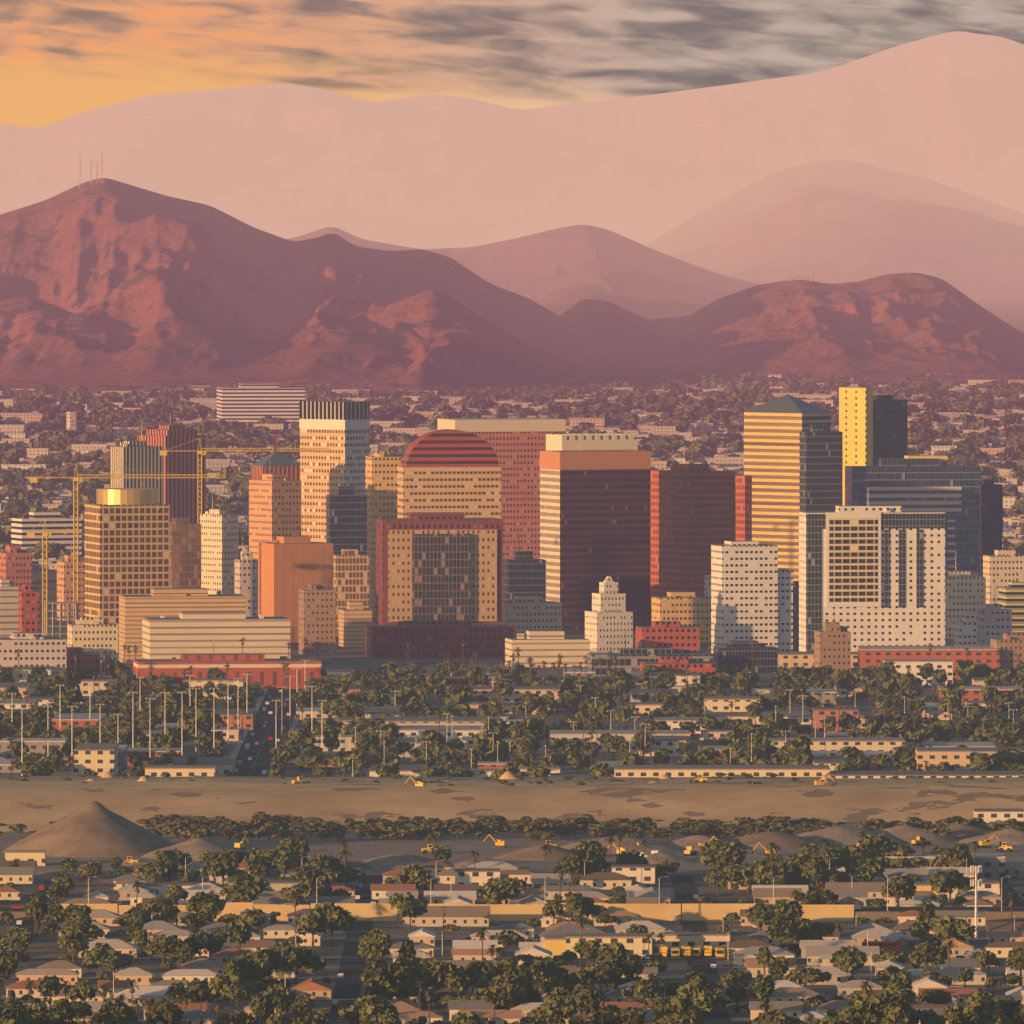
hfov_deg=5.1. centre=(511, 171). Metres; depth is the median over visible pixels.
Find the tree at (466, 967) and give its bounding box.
[463,963,473,992]
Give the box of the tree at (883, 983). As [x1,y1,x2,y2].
[876,980,887,986]
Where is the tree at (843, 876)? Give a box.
[829,869,849,881]
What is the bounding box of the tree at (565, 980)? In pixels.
[544,972,584,993]
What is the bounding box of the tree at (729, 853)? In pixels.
[716,841,746,867]
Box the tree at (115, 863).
[110,856,121,874]
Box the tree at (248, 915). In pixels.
[234,909,264,926]
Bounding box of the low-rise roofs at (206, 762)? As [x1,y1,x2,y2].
[0,646,1023,776]
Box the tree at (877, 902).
[870,898,886,906]
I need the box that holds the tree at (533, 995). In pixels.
[522,988,541,1002]
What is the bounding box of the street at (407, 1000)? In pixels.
[3,1000,1001,1001]
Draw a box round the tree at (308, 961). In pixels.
[279,944,326,983]
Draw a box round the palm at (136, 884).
[131,880,142,907]
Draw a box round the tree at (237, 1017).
[217,1010,258,1023]
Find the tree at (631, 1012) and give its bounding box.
[612,1005,646,1022]
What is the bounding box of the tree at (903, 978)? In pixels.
[886,972,912,990]
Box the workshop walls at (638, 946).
[455,872,999,957]
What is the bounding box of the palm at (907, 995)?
[899,989,914,1003]
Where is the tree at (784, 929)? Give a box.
[765,915,799,946]
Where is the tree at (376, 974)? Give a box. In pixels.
[358,957,392,993]
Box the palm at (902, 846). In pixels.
[897,839,910,855]
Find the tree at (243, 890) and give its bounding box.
[220,877,268,901]
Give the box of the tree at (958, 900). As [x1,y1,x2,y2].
[952,895,966,906]
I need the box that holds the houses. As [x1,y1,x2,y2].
[0,375,1023,568]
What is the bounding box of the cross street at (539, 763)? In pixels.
[34,763,892,764]
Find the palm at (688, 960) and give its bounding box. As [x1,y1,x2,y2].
[682,955,694,983]
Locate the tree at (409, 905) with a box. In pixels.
[388,892,427,930]
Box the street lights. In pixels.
[88,856,1016,1023]
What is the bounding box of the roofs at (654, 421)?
[0,374,1023,563]
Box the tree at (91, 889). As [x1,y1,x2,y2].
[86,886,95,892]
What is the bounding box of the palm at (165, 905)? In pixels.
[158,898,169,920]
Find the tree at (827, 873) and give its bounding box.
[822,867,830,878]
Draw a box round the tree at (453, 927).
[448,924,460,932]
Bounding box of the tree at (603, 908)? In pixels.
[600,905,606,911]
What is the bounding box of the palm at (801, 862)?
[797,857,804,884]
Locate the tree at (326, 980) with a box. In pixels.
[322,977,330,983]
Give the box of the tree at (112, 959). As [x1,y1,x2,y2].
[84,948,132,979]
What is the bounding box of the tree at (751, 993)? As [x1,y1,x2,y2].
[746,987,757,1000]
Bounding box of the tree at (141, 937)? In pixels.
[134,928,149,957]
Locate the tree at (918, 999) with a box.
[915,989,929,1003]
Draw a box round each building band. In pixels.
[866,487,960,490]
[866,494,960,497]
[866,501,960,504]
[901,508,960,511]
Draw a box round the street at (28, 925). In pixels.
[0,881,54,986]
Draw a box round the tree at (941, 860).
[928,849,973,866]
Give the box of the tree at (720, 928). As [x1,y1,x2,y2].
[716,925,731,931]
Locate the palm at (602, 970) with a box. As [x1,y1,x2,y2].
[595,963,606,995]
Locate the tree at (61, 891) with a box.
[45,884,68,901]
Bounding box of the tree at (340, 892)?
[331,888,351,895]
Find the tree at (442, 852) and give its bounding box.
[430,845,451,861]
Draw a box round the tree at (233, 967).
[224,958,243,976]
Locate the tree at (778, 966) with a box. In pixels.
[766,956,788,979]
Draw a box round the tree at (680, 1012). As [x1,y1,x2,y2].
[673,1008,686,1016]
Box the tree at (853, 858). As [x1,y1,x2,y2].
[848,852,862,864]
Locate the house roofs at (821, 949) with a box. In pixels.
[0,859,1023,1021]
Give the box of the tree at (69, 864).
[60,857,79,872]
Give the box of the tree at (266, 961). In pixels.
[251,945,293,977]
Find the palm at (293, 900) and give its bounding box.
[288,893,301,945]
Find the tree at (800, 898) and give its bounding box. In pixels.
[793,892,805,902]
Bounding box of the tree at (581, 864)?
[555,862,582,873]
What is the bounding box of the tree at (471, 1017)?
[451,1011,491,1023]
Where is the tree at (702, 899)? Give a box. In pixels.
[698,896,717,902]
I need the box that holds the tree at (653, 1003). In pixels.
[645,997,674,1009]
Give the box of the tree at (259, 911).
[254,908,264,915]
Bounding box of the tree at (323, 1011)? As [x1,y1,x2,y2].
[317,1008,328,1018]
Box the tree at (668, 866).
[655,860,679,880]
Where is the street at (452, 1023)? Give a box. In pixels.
[141,1022,850,1023]
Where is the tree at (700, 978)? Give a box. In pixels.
[688,973,714,1014]
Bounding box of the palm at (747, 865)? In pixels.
[742,861,752,894]
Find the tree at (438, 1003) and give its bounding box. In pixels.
[435,1000,447,1006]
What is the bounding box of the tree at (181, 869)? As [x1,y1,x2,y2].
[176,865,190,875]
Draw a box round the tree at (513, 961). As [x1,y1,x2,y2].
[501,958,518,966]
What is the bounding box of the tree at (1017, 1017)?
[1007,1004,1023,1023]
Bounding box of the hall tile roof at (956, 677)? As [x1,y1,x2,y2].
[870,674,975,679]
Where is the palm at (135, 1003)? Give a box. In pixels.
[130,997,142,1023]
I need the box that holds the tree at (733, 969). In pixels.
[728,967,736,972]
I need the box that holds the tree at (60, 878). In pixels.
[51,871,74,903]
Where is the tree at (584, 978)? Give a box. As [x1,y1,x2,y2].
[576,973,594,985]
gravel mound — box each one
[3,801,174,857]
[141,838,246,859]
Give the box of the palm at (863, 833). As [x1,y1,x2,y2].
[856,831,867,840]
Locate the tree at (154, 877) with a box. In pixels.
[144,872,162,882]
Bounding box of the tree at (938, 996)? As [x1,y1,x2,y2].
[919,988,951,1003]
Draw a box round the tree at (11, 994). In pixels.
[7,989,15,998]
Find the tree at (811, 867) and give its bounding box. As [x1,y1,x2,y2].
[801,856,823,890]
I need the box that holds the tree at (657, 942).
[653,940,664,947]
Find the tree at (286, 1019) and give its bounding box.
[266,1014,297,1023]
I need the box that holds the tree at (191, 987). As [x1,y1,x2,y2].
[183,978,221,1000]
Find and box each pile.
[34,868,113,881]
[96,872,208,882]
[268,867,280,874]
[308,859,374,869]
[356,854,452,868]
[453,860,478,867]
[492,844,571,860]
[560,836,683,853]
[645,853,698,863]
[663,835,753,850]
[727,832,832,848]
[796,826,906,844]
[874,825,959,842]
[944,824,987,839]
[958,828,1023,844]
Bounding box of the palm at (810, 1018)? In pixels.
[803,1012,815,1023]
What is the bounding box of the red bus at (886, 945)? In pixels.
[862,941,897,949]
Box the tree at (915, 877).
[909,873,921,881]
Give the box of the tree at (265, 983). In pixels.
[243,976,292,1003]
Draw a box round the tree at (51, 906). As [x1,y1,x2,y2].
[46,901,63,913]
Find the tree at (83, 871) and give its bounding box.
[73,865,101,881]
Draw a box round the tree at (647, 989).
[621,978,662,1003]
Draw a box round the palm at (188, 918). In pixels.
[183,912,197,960]
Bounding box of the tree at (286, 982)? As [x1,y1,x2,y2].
[279,978,292,987]
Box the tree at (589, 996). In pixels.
[571,983,600,1021]
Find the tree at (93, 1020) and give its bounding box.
[87,1016,98,1023]
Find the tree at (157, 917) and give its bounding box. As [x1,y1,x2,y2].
[145,915,166,922]
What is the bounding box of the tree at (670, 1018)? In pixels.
[644,1013,696,1023]
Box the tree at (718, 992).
[675,982,722,1003]
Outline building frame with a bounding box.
[826,512,880,606]
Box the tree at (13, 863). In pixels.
[9,861,18,866]
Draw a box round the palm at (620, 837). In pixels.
[615,831,624,853]
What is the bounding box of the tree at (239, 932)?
[224,919,252,948]
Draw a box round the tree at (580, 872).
[577,868,586,876]
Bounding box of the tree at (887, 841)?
[858,833,894,851]
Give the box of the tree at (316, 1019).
[292,1014,325,1023]
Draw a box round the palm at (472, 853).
[470,849,478,867]
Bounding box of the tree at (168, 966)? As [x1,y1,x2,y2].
[161,962,176,969]
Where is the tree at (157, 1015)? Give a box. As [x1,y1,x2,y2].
[145,1000,183,1023]
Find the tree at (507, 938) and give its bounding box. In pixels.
[488,929,525,951]
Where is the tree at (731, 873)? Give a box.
[716,864,743,892]
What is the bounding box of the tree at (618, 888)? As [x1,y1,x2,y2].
[612,886,624,891]
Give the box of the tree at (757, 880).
[744,868,790,885]
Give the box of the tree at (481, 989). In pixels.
[477,979,503,1005]
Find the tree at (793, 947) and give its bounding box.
[789,946,799,951]
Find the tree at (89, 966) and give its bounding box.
[79,958,100,973]
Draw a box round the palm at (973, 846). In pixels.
[968,841,979,879]
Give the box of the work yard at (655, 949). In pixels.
[652,945,800,955]
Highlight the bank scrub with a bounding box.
[0,770,994,785]
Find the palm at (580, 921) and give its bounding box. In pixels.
[575,915,587,966]
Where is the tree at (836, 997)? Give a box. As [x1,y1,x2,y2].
[829,995,843,999]
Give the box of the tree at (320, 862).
[310,853,331,874]
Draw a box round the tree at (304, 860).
[302,857,308,863]
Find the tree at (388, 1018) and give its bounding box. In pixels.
[373,1012,400,1023]
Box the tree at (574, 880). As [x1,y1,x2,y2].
[570,877,579,884]
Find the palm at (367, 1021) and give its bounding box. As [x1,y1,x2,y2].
[363,1018,374,1023]
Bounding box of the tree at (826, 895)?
[801,887,838,904]
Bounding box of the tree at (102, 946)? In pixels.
[93,943,110,970]
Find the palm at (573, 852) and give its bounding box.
[567,848,579,876]
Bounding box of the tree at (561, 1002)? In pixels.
[543,987,576,1023]
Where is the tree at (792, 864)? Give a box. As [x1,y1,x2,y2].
[785,853,810,875]
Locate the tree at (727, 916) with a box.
[722,913,738,927]
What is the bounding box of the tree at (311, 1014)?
[305,1011,318,1019]
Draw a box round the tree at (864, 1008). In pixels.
[847,993,884,1023]
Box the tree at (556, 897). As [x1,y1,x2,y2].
[553,894,562,901]
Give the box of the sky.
[0,0,1023,126]
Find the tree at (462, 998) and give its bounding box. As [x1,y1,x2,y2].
[454,996,470,999]
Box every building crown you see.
[96,488,156,504]
[299,401,369,429]
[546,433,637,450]
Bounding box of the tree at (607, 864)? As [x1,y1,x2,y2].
[576,861,610,870]
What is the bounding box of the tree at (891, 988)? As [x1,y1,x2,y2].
[878,981,915,1002]
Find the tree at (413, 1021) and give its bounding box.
[404,1018,422,1023]
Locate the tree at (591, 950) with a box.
[572,939,601,965]
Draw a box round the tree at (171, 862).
[162,856,177,880]
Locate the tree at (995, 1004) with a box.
[968,998,1013,1021]
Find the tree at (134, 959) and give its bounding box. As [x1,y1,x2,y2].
[129,955,136,966]
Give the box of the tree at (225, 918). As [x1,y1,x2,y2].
[217,913,238,923]
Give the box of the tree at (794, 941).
[780,936,807,951]
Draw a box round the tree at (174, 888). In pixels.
[164,884,188,904]
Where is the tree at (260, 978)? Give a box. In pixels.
[222,971,271,981]
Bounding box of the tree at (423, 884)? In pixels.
[404,877,437,896]
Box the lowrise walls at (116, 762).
[0,648,1023,777]
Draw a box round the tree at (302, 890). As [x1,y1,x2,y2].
[279,883,313,904]
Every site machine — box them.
[122,856,138,862]
[234,836,249,849]
[292,776,310,783]
[403,776,425,785]
[421,844,432,853]
[481,834,505,847]
[545,840,556,845]
[606,843,627,855]
[684,846,697,855]
[689,775,707,782]
[698,836,717,845]
[752,842,775,855]
[814,774,836,785]
[912,836,931,845]
[979,834,1001,847]
[993,842,1013,851]
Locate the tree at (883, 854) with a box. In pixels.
[880,853,890,877]
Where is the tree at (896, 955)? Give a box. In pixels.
[877,948,910,962]
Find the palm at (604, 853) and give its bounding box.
[602,846,609,871]
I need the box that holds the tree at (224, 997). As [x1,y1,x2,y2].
[220,994,229,1005]
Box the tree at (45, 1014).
[24,1003,68,1023]
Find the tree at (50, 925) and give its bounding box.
[44,920,57,938]
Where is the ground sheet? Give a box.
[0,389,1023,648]
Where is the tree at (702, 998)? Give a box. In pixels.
[670,982,720,1014]
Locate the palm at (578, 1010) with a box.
[573,1001,587,1023]
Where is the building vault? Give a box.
[401,429,498,466]
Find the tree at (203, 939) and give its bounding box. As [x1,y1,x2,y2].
[182,930,223,957]
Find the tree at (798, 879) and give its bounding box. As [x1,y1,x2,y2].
[789,876,806,884]
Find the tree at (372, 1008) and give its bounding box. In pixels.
[338,994,399,1023]
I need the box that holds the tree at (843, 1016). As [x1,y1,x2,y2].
[835,1006,852,1023]
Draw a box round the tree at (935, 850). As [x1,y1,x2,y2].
[924,846,952,854]
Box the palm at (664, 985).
[657,977,671,996]
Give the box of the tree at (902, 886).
[881,873,916,906]
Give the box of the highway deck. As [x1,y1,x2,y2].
[0,907,1023,910]
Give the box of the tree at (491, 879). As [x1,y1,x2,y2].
[488,877,498,882]
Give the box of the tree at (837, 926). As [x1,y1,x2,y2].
[831,921,841,932]
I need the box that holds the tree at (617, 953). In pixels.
[595,942,629,989]
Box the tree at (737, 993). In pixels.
[723,985,748,1012]
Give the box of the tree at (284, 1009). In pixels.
[275,1003,289,1016]
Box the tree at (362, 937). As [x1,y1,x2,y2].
[356,933,373,961]
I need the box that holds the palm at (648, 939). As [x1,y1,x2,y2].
[646,934,653,961]
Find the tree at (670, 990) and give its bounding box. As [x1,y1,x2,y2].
[665,982,679,996]
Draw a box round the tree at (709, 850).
[700,839,724,865]
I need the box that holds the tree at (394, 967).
[387,960,406,999]
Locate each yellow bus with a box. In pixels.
[660,945,668,957]
[671,947,678,957]
[681,946,690,957]
[692,946,701,956]
[704,945,711,956]
[714,946,723,957]
[725,950,732,956]
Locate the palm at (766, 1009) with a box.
[757,1000,772,1022]
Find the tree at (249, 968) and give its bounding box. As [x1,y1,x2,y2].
[224,952,258,979]
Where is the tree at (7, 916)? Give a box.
[0,911,13,927]
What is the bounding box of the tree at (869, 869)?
[845,856,889,881]
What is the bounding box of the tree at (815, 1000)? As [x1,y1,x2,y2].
[806,994,827,1007]
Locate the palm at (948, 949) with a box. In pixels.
[942,940,959,986]
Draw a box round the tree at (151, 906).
[137,896,180,921]
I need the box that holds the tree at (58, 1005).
[48,997,77,1021]
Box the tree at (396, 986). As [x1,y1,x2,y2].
[378,980,409,999]
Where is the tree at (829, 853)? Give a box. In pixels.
[812,847,839,867]
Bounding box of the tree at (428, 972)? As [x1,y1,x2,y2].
[393,957,457,1007]
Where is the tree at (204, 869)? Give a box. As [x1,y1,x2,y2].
[201,867,207,872]
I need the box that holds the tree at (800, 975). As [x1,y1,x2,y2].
[782,967,827,986]
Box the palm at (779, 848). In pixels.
[773,844,781,852]
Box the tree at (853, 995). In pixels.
[847,990,878,999]
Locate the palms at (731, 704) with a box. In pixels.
[7,636,1021,776]
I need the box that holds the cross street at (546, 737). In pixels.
[9,737,968,737]
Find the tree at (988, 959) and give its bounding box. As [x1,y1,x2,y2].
[977,950,999,976]
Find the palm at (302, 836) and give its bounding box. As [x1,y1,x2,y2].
[295,832,306,862]
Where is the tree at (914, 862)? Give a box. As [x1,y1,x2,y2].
[886,850,926,868]
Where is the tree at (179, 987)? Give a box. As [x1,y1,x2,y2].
[168,981,185,1002]
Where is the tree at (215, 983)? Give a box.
[208,973,258,1010]
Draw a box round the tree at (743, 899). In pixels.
[738,896,747,902]
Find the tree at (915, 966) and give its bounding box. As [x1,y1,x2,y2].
[912,963,919,968]
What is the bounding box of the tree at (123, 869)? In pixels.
[117,865,129,873]
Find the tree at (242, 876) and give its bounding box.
[232,875,246,880]
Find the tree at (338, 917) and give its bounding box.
[311,902,356,946]
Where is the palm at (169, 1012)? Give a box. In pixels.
[165,1008,175,1023]
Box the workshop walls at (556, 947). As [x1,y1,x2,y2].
[545,886,938,957]
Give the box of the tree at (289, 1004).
[286,996,294,1006]
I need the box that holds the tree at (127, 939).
[120,937,131,941]
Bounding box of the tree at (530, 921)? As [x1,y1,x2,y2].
[527,917,538,924]
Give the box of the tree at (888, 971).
[877,965,910,978]
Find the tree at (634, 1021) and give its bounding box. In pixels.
[623,1018,643,1023]
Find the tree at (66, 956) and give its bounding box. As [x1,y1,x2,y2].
[58,953,71,959]
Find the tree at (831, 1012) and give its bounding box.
[826,1007,837,1016]
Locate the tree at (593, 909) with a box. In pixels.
[578,896,600,923]
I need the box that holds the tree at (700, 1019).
[696,1014,704,1023]
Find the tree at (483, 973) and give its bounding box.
[466,960,499,988]
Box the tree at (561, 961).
[554,959,566,966]
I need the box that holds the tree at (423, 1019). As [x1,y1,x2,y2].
[417,1016,426,1023]
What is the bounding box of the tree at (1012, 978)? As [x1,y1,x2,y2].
[1006,972,1019,988]
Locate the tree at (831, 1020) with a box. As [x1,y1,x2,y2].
[813,1015,843,1023]
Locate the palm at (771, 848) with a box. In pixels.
[766,842,777,883]
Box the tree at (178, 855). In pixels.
[153,848,192,866]
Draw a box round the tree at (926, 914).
[916,902,935,934]
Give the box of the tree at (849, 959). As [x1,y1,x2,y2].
[831,945,867,979]
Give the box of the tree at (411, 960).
[392,953,419,966]
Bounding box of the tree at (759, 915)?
[743,902,774,930]
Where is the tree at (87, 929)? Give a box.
[56,920,105,939]
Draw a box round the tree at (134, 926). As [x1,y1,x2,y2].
[126,921,143,944]
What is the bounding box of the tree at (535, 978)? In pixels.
[533,976,551,982]
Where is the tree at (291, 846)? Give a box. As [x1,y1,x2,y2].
[275,836,309,859]
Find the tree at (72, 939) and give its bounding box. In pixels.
[61,926,83,962]
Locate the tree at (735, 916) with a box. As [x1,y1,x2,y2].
[730,912,740,927]
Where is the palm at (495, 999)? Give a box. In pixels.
[488,994,500,1023]
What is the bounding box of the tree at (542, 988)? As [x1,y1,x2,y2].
[539,977,557,992]
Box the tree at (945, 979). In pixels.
[914,970,952,985]
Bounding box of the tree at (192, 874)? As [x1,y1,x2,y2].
[186,867,198,881]
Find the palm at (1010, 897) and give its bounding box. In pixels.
[1001,891,1020,930]
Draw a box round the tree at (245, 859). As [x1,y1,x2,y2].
[242,850,277,875]
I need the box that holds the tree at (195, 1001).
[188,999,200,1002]
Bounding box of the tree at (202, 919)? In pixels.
[179,912,216,932]
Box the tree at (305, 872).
[296,865,316,881]
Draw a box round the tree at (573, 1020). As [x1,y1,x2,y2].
[568,1016,578,1023]
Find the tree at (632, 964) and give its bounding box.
[618,954,643,975]
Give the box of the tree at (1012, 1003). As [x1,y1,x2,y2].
[1001,1000,1019,1011]
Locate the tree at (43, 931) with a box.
[39,928,52,935]
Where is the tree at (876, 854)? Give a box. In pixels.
[873,850,887,857]
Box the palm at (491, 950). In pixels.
[486,945,498,961]
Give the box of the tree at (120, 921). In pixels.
[112,917,125,928]
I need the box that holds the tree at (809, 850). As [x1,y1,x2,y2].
[796,843,819,856]
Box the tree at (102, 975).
[96,971,110,979]
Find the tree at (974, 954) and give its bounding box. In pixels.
[968,951,980,957]
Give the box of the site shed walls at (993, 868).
[5,812,1023,896]
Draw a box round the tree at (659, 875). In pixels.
[655,873,666,878]
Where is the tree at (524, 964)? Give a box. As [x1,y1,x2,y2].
[521,962,530,968]
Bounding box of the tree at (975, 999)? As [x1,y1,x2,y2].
[960,989,993,1016]
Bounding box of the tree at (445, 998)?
[441,995,454,1010]
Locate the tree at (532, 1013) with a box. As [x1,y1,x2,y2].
[528,1009,564,1023]
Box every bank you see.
[0,776,1023,831]
[0,911,1023,920]
[100,771,115,777]
[138,776,149,780]
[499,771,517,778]
[658,774,673,778]
[819,775,830,782]
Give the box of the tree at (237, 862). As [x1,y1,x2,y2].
[229,854,239,867]
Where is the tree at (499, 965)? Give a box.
[491,962,504,969]
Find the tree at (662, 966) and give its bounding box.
[643,960,667,971]
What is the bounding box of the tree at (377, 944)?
[362,928,392,959]
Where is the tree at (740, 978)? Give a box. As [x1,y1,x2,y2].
[717,971,751,987]
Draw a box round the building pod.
[366,605,515,658]
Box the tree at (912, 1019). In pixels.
[883,1011,918,1023]
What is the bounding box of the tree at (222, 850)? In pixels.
[214,848,239,853]
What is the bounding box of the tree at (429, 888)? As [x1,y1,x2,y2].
[425,885,432,890]
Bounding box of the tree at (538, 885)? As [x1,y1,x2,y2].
[534,883,546,887]
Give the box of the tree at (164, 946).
[143,934,182,969]
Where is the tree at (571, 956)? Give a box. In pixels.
[559,951,577,965]
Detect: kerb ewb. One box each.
[1,999,1002,999]
[4,884,1023,884]
[9,978,1001,978]
[18,958,1006,958]
[33,939,987,939]
[140,1021,748,1021]
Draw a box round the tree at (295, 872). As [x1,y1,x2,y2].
[292,865,306,878]
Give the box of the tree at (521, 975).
[493,963,534,991]
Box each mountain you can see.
[0,31,1023,220]
[0,178,694,396]
[235,175,768,248]
[287,225,759,318]
[316,290,591,397]
[560,273,1023,385]
[645,160,1023,301]
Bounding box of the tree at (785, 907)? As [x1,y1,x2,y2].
[772,898,803,949]
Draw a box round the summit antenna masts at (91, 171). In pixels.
[79,152,102,188]
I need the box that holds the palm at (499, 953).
[496,947,504,961]
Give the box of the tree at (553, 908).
[542,899,563,922]
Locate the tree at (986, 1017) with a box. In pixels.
[974,1010,1011,1023]
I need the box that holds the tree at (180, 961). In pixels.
[176,958,185,968]
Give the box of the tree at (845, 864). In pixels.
[840,852,849,866]
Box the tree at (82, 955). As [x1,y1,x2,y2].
[81,950,87,959]
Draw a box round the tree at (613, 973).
[577,960,622,989]
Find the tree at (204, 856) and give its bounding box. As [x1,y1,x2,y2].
[197,850,215,863]
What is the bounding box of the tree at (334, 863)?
[308,854,343,884]
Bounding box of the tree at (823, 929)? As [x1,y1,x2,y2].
[812,922,835,938]
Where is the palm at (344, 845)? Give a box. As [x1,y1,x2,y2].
[338,840,347,863]
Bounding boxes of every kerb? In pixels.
[0,902,1023,902]
[231,689,267,756]
[289,704,301,730]
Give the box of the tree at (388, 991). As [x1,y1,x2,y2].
[378,986,410,999]
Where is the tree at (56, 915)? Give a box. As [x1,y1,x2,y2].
[40,909,68,933]
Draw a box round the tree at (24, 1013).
[0,998,31,1023]
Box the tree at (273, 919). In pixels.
[270,914,276,924]
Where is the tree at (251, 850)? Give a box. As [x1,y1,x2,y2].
[246,848,260,855]
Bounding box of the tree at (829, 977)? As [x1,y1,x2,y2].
[810,967,831,987]
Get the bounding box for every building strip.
[884,530,889,607]
[899,530,905,607]
[916,529,923,606]
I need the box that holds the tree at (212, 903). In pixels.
[185,890,225,924]
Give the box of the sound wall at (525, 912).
[61,902,853,920]
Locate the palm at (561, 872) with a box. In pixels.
[553,864,567,921]
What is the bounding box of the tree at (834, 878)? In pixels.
[828,874,840,881]
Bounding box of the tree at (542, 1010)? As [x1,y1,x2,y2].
[536,1003,557,1023]
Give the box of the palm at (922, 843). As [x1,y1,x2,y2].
[918,838,927,854]
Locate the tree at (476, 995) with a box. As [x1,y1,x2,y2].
[471,987,483,999]
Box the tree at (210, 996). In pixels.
[204,987,219,1010]
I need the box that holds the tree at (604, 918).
[595,913,617,926]
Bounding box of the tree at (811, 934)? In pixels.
[793,927,821,939]
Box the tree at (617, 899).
[607,894,625,903]
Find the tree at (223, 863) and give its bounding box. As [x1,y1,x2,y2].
[207,851,236,883]
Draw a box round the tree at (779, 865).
[764,854,788,873]
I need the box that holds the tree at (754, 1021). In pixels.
[750,1015,761,1023]
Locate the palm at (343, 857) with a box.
[339,849,353,885]
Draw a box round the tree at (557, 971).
[551,961,567,977]
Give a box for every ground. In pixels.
[0,649,1023,776]
[0,831,1023,872]
[0,874,1023,1020]
[110,221,1023,873]
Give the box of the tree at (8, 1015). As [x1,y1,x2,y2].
[0,1003,22,1023]
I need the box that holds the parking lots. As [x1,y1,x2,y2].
[208,669,929,766]
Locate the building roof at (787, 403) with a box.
[744,394,829,412]
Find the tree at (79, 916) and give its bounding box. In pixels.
[64,910,91,924]
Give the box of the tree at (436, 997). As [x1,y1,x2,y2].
[421,991,440,1004]
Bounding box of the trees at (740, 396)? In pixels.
[0,363,1023,560]
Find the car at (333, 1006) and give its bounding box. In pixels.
[331,1004,336,1009]
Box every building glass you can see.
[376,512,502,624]
[806,514,821,651]
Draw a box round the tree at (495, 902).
[486,899,501,903]
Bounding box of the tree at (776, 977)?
[769,973,782,979]
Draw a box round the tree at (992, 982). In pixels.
[985,976,1000,994]
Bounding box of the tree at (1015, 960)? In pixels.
[1006,946,1023,986]
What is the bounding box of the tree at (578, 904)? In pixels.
[564,891,587,916]
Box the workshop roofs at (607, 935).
[455,868,999,937]
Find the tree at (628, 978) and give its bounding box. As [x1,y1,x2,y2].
[623,974,641,983]
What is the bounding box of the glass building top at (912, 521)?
[822,513,944,528]
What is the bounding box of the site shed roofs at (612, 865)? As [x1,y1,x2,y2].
[5,809,1023,885]
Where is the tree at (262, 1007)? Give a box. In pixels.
[248,992,274,1023]
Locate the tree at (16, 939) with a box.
[1,927,34,968]
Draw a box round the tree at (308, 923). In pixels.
[294,912,331,947]
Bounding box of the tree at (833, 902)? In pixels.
[825,900,843,904]
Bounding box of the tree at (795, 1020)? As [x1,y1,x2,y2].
[782,1017,803,1023]
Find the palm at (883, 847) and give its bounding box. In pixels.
[881,844,888,877]
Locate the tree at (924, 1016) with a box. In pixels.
[914,1009,946,1023]
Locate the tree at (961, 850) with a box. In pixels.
[950,843,971,863]
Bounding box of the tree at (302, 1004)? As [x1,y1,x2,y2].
[291,995,313,1015]
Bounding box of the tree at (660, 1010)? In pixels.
[652,1004,669,1019]
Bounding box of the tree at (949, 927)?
[929,914,977,940]
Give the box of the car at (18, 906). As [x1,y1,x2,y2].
[11,905,23,908]
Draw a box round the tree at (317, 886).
[299,879,331,895]
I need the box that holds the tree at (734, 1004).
[721,999,744,1015]
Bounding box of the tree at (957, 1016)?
[943,1004,974,1023]
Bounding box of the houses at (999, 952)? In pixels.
[0,867,1023,1023]
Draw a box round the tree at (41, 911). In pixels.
[24,893,47,937]
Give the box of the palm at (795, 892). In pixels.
[791,888,801,900]
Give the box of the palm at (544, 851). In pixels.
[538,844,552,872]
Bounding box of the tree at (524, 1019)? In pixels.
[519,1016,528,1022]
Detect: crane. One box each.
[27,520,80,634]
[30,464,225,623]
[160,438,329,522]
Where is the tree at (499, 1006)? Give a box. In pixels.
[497,1004,508,1009]
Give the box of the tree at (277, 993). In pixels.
[266,984,286,1014]
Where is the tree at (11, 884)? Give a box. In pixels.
[4,882,16,887]
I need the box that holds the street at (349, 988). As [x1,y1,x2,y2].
[327,875,381,1023]
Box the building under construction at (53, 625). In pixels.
[44,602,77,641]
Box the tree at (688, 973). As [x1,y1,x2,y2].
[685,971,696,981]
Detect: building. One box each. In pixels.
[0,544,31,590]
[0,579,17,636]
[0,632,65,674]
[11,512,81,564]
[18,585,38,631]
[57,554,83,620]
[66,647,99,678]
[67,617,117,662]
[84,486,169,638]
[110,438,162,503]
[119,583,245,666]
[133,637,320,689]
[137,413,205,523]
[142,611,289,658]
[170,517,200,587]
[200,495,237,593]
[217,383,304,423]
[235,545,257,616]
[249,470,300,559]
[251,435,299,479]
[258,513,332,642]
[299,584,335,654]
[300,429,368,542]
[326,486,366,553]
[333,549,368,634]
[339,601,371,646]
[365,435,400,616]
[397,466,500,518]
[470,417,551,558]
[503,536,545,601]
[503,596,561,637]
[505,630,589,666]
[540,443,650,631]
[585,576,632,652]
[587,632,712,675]
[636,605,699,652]
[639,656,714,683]
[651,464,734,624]
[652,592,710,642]
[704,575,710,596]
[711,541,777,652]
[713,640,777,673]
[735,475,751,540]
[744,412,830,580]
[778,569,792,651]
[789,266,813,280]
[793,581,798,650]
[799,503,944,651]
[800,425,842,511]
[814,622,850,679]
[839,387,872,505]
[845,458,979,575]
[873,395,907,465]
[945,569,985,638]
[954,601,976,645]
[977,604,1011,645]
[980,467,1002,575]
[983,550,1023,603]
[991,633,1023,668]
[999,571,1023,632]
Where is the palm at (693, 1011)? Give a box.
[688,1006,699,1017]

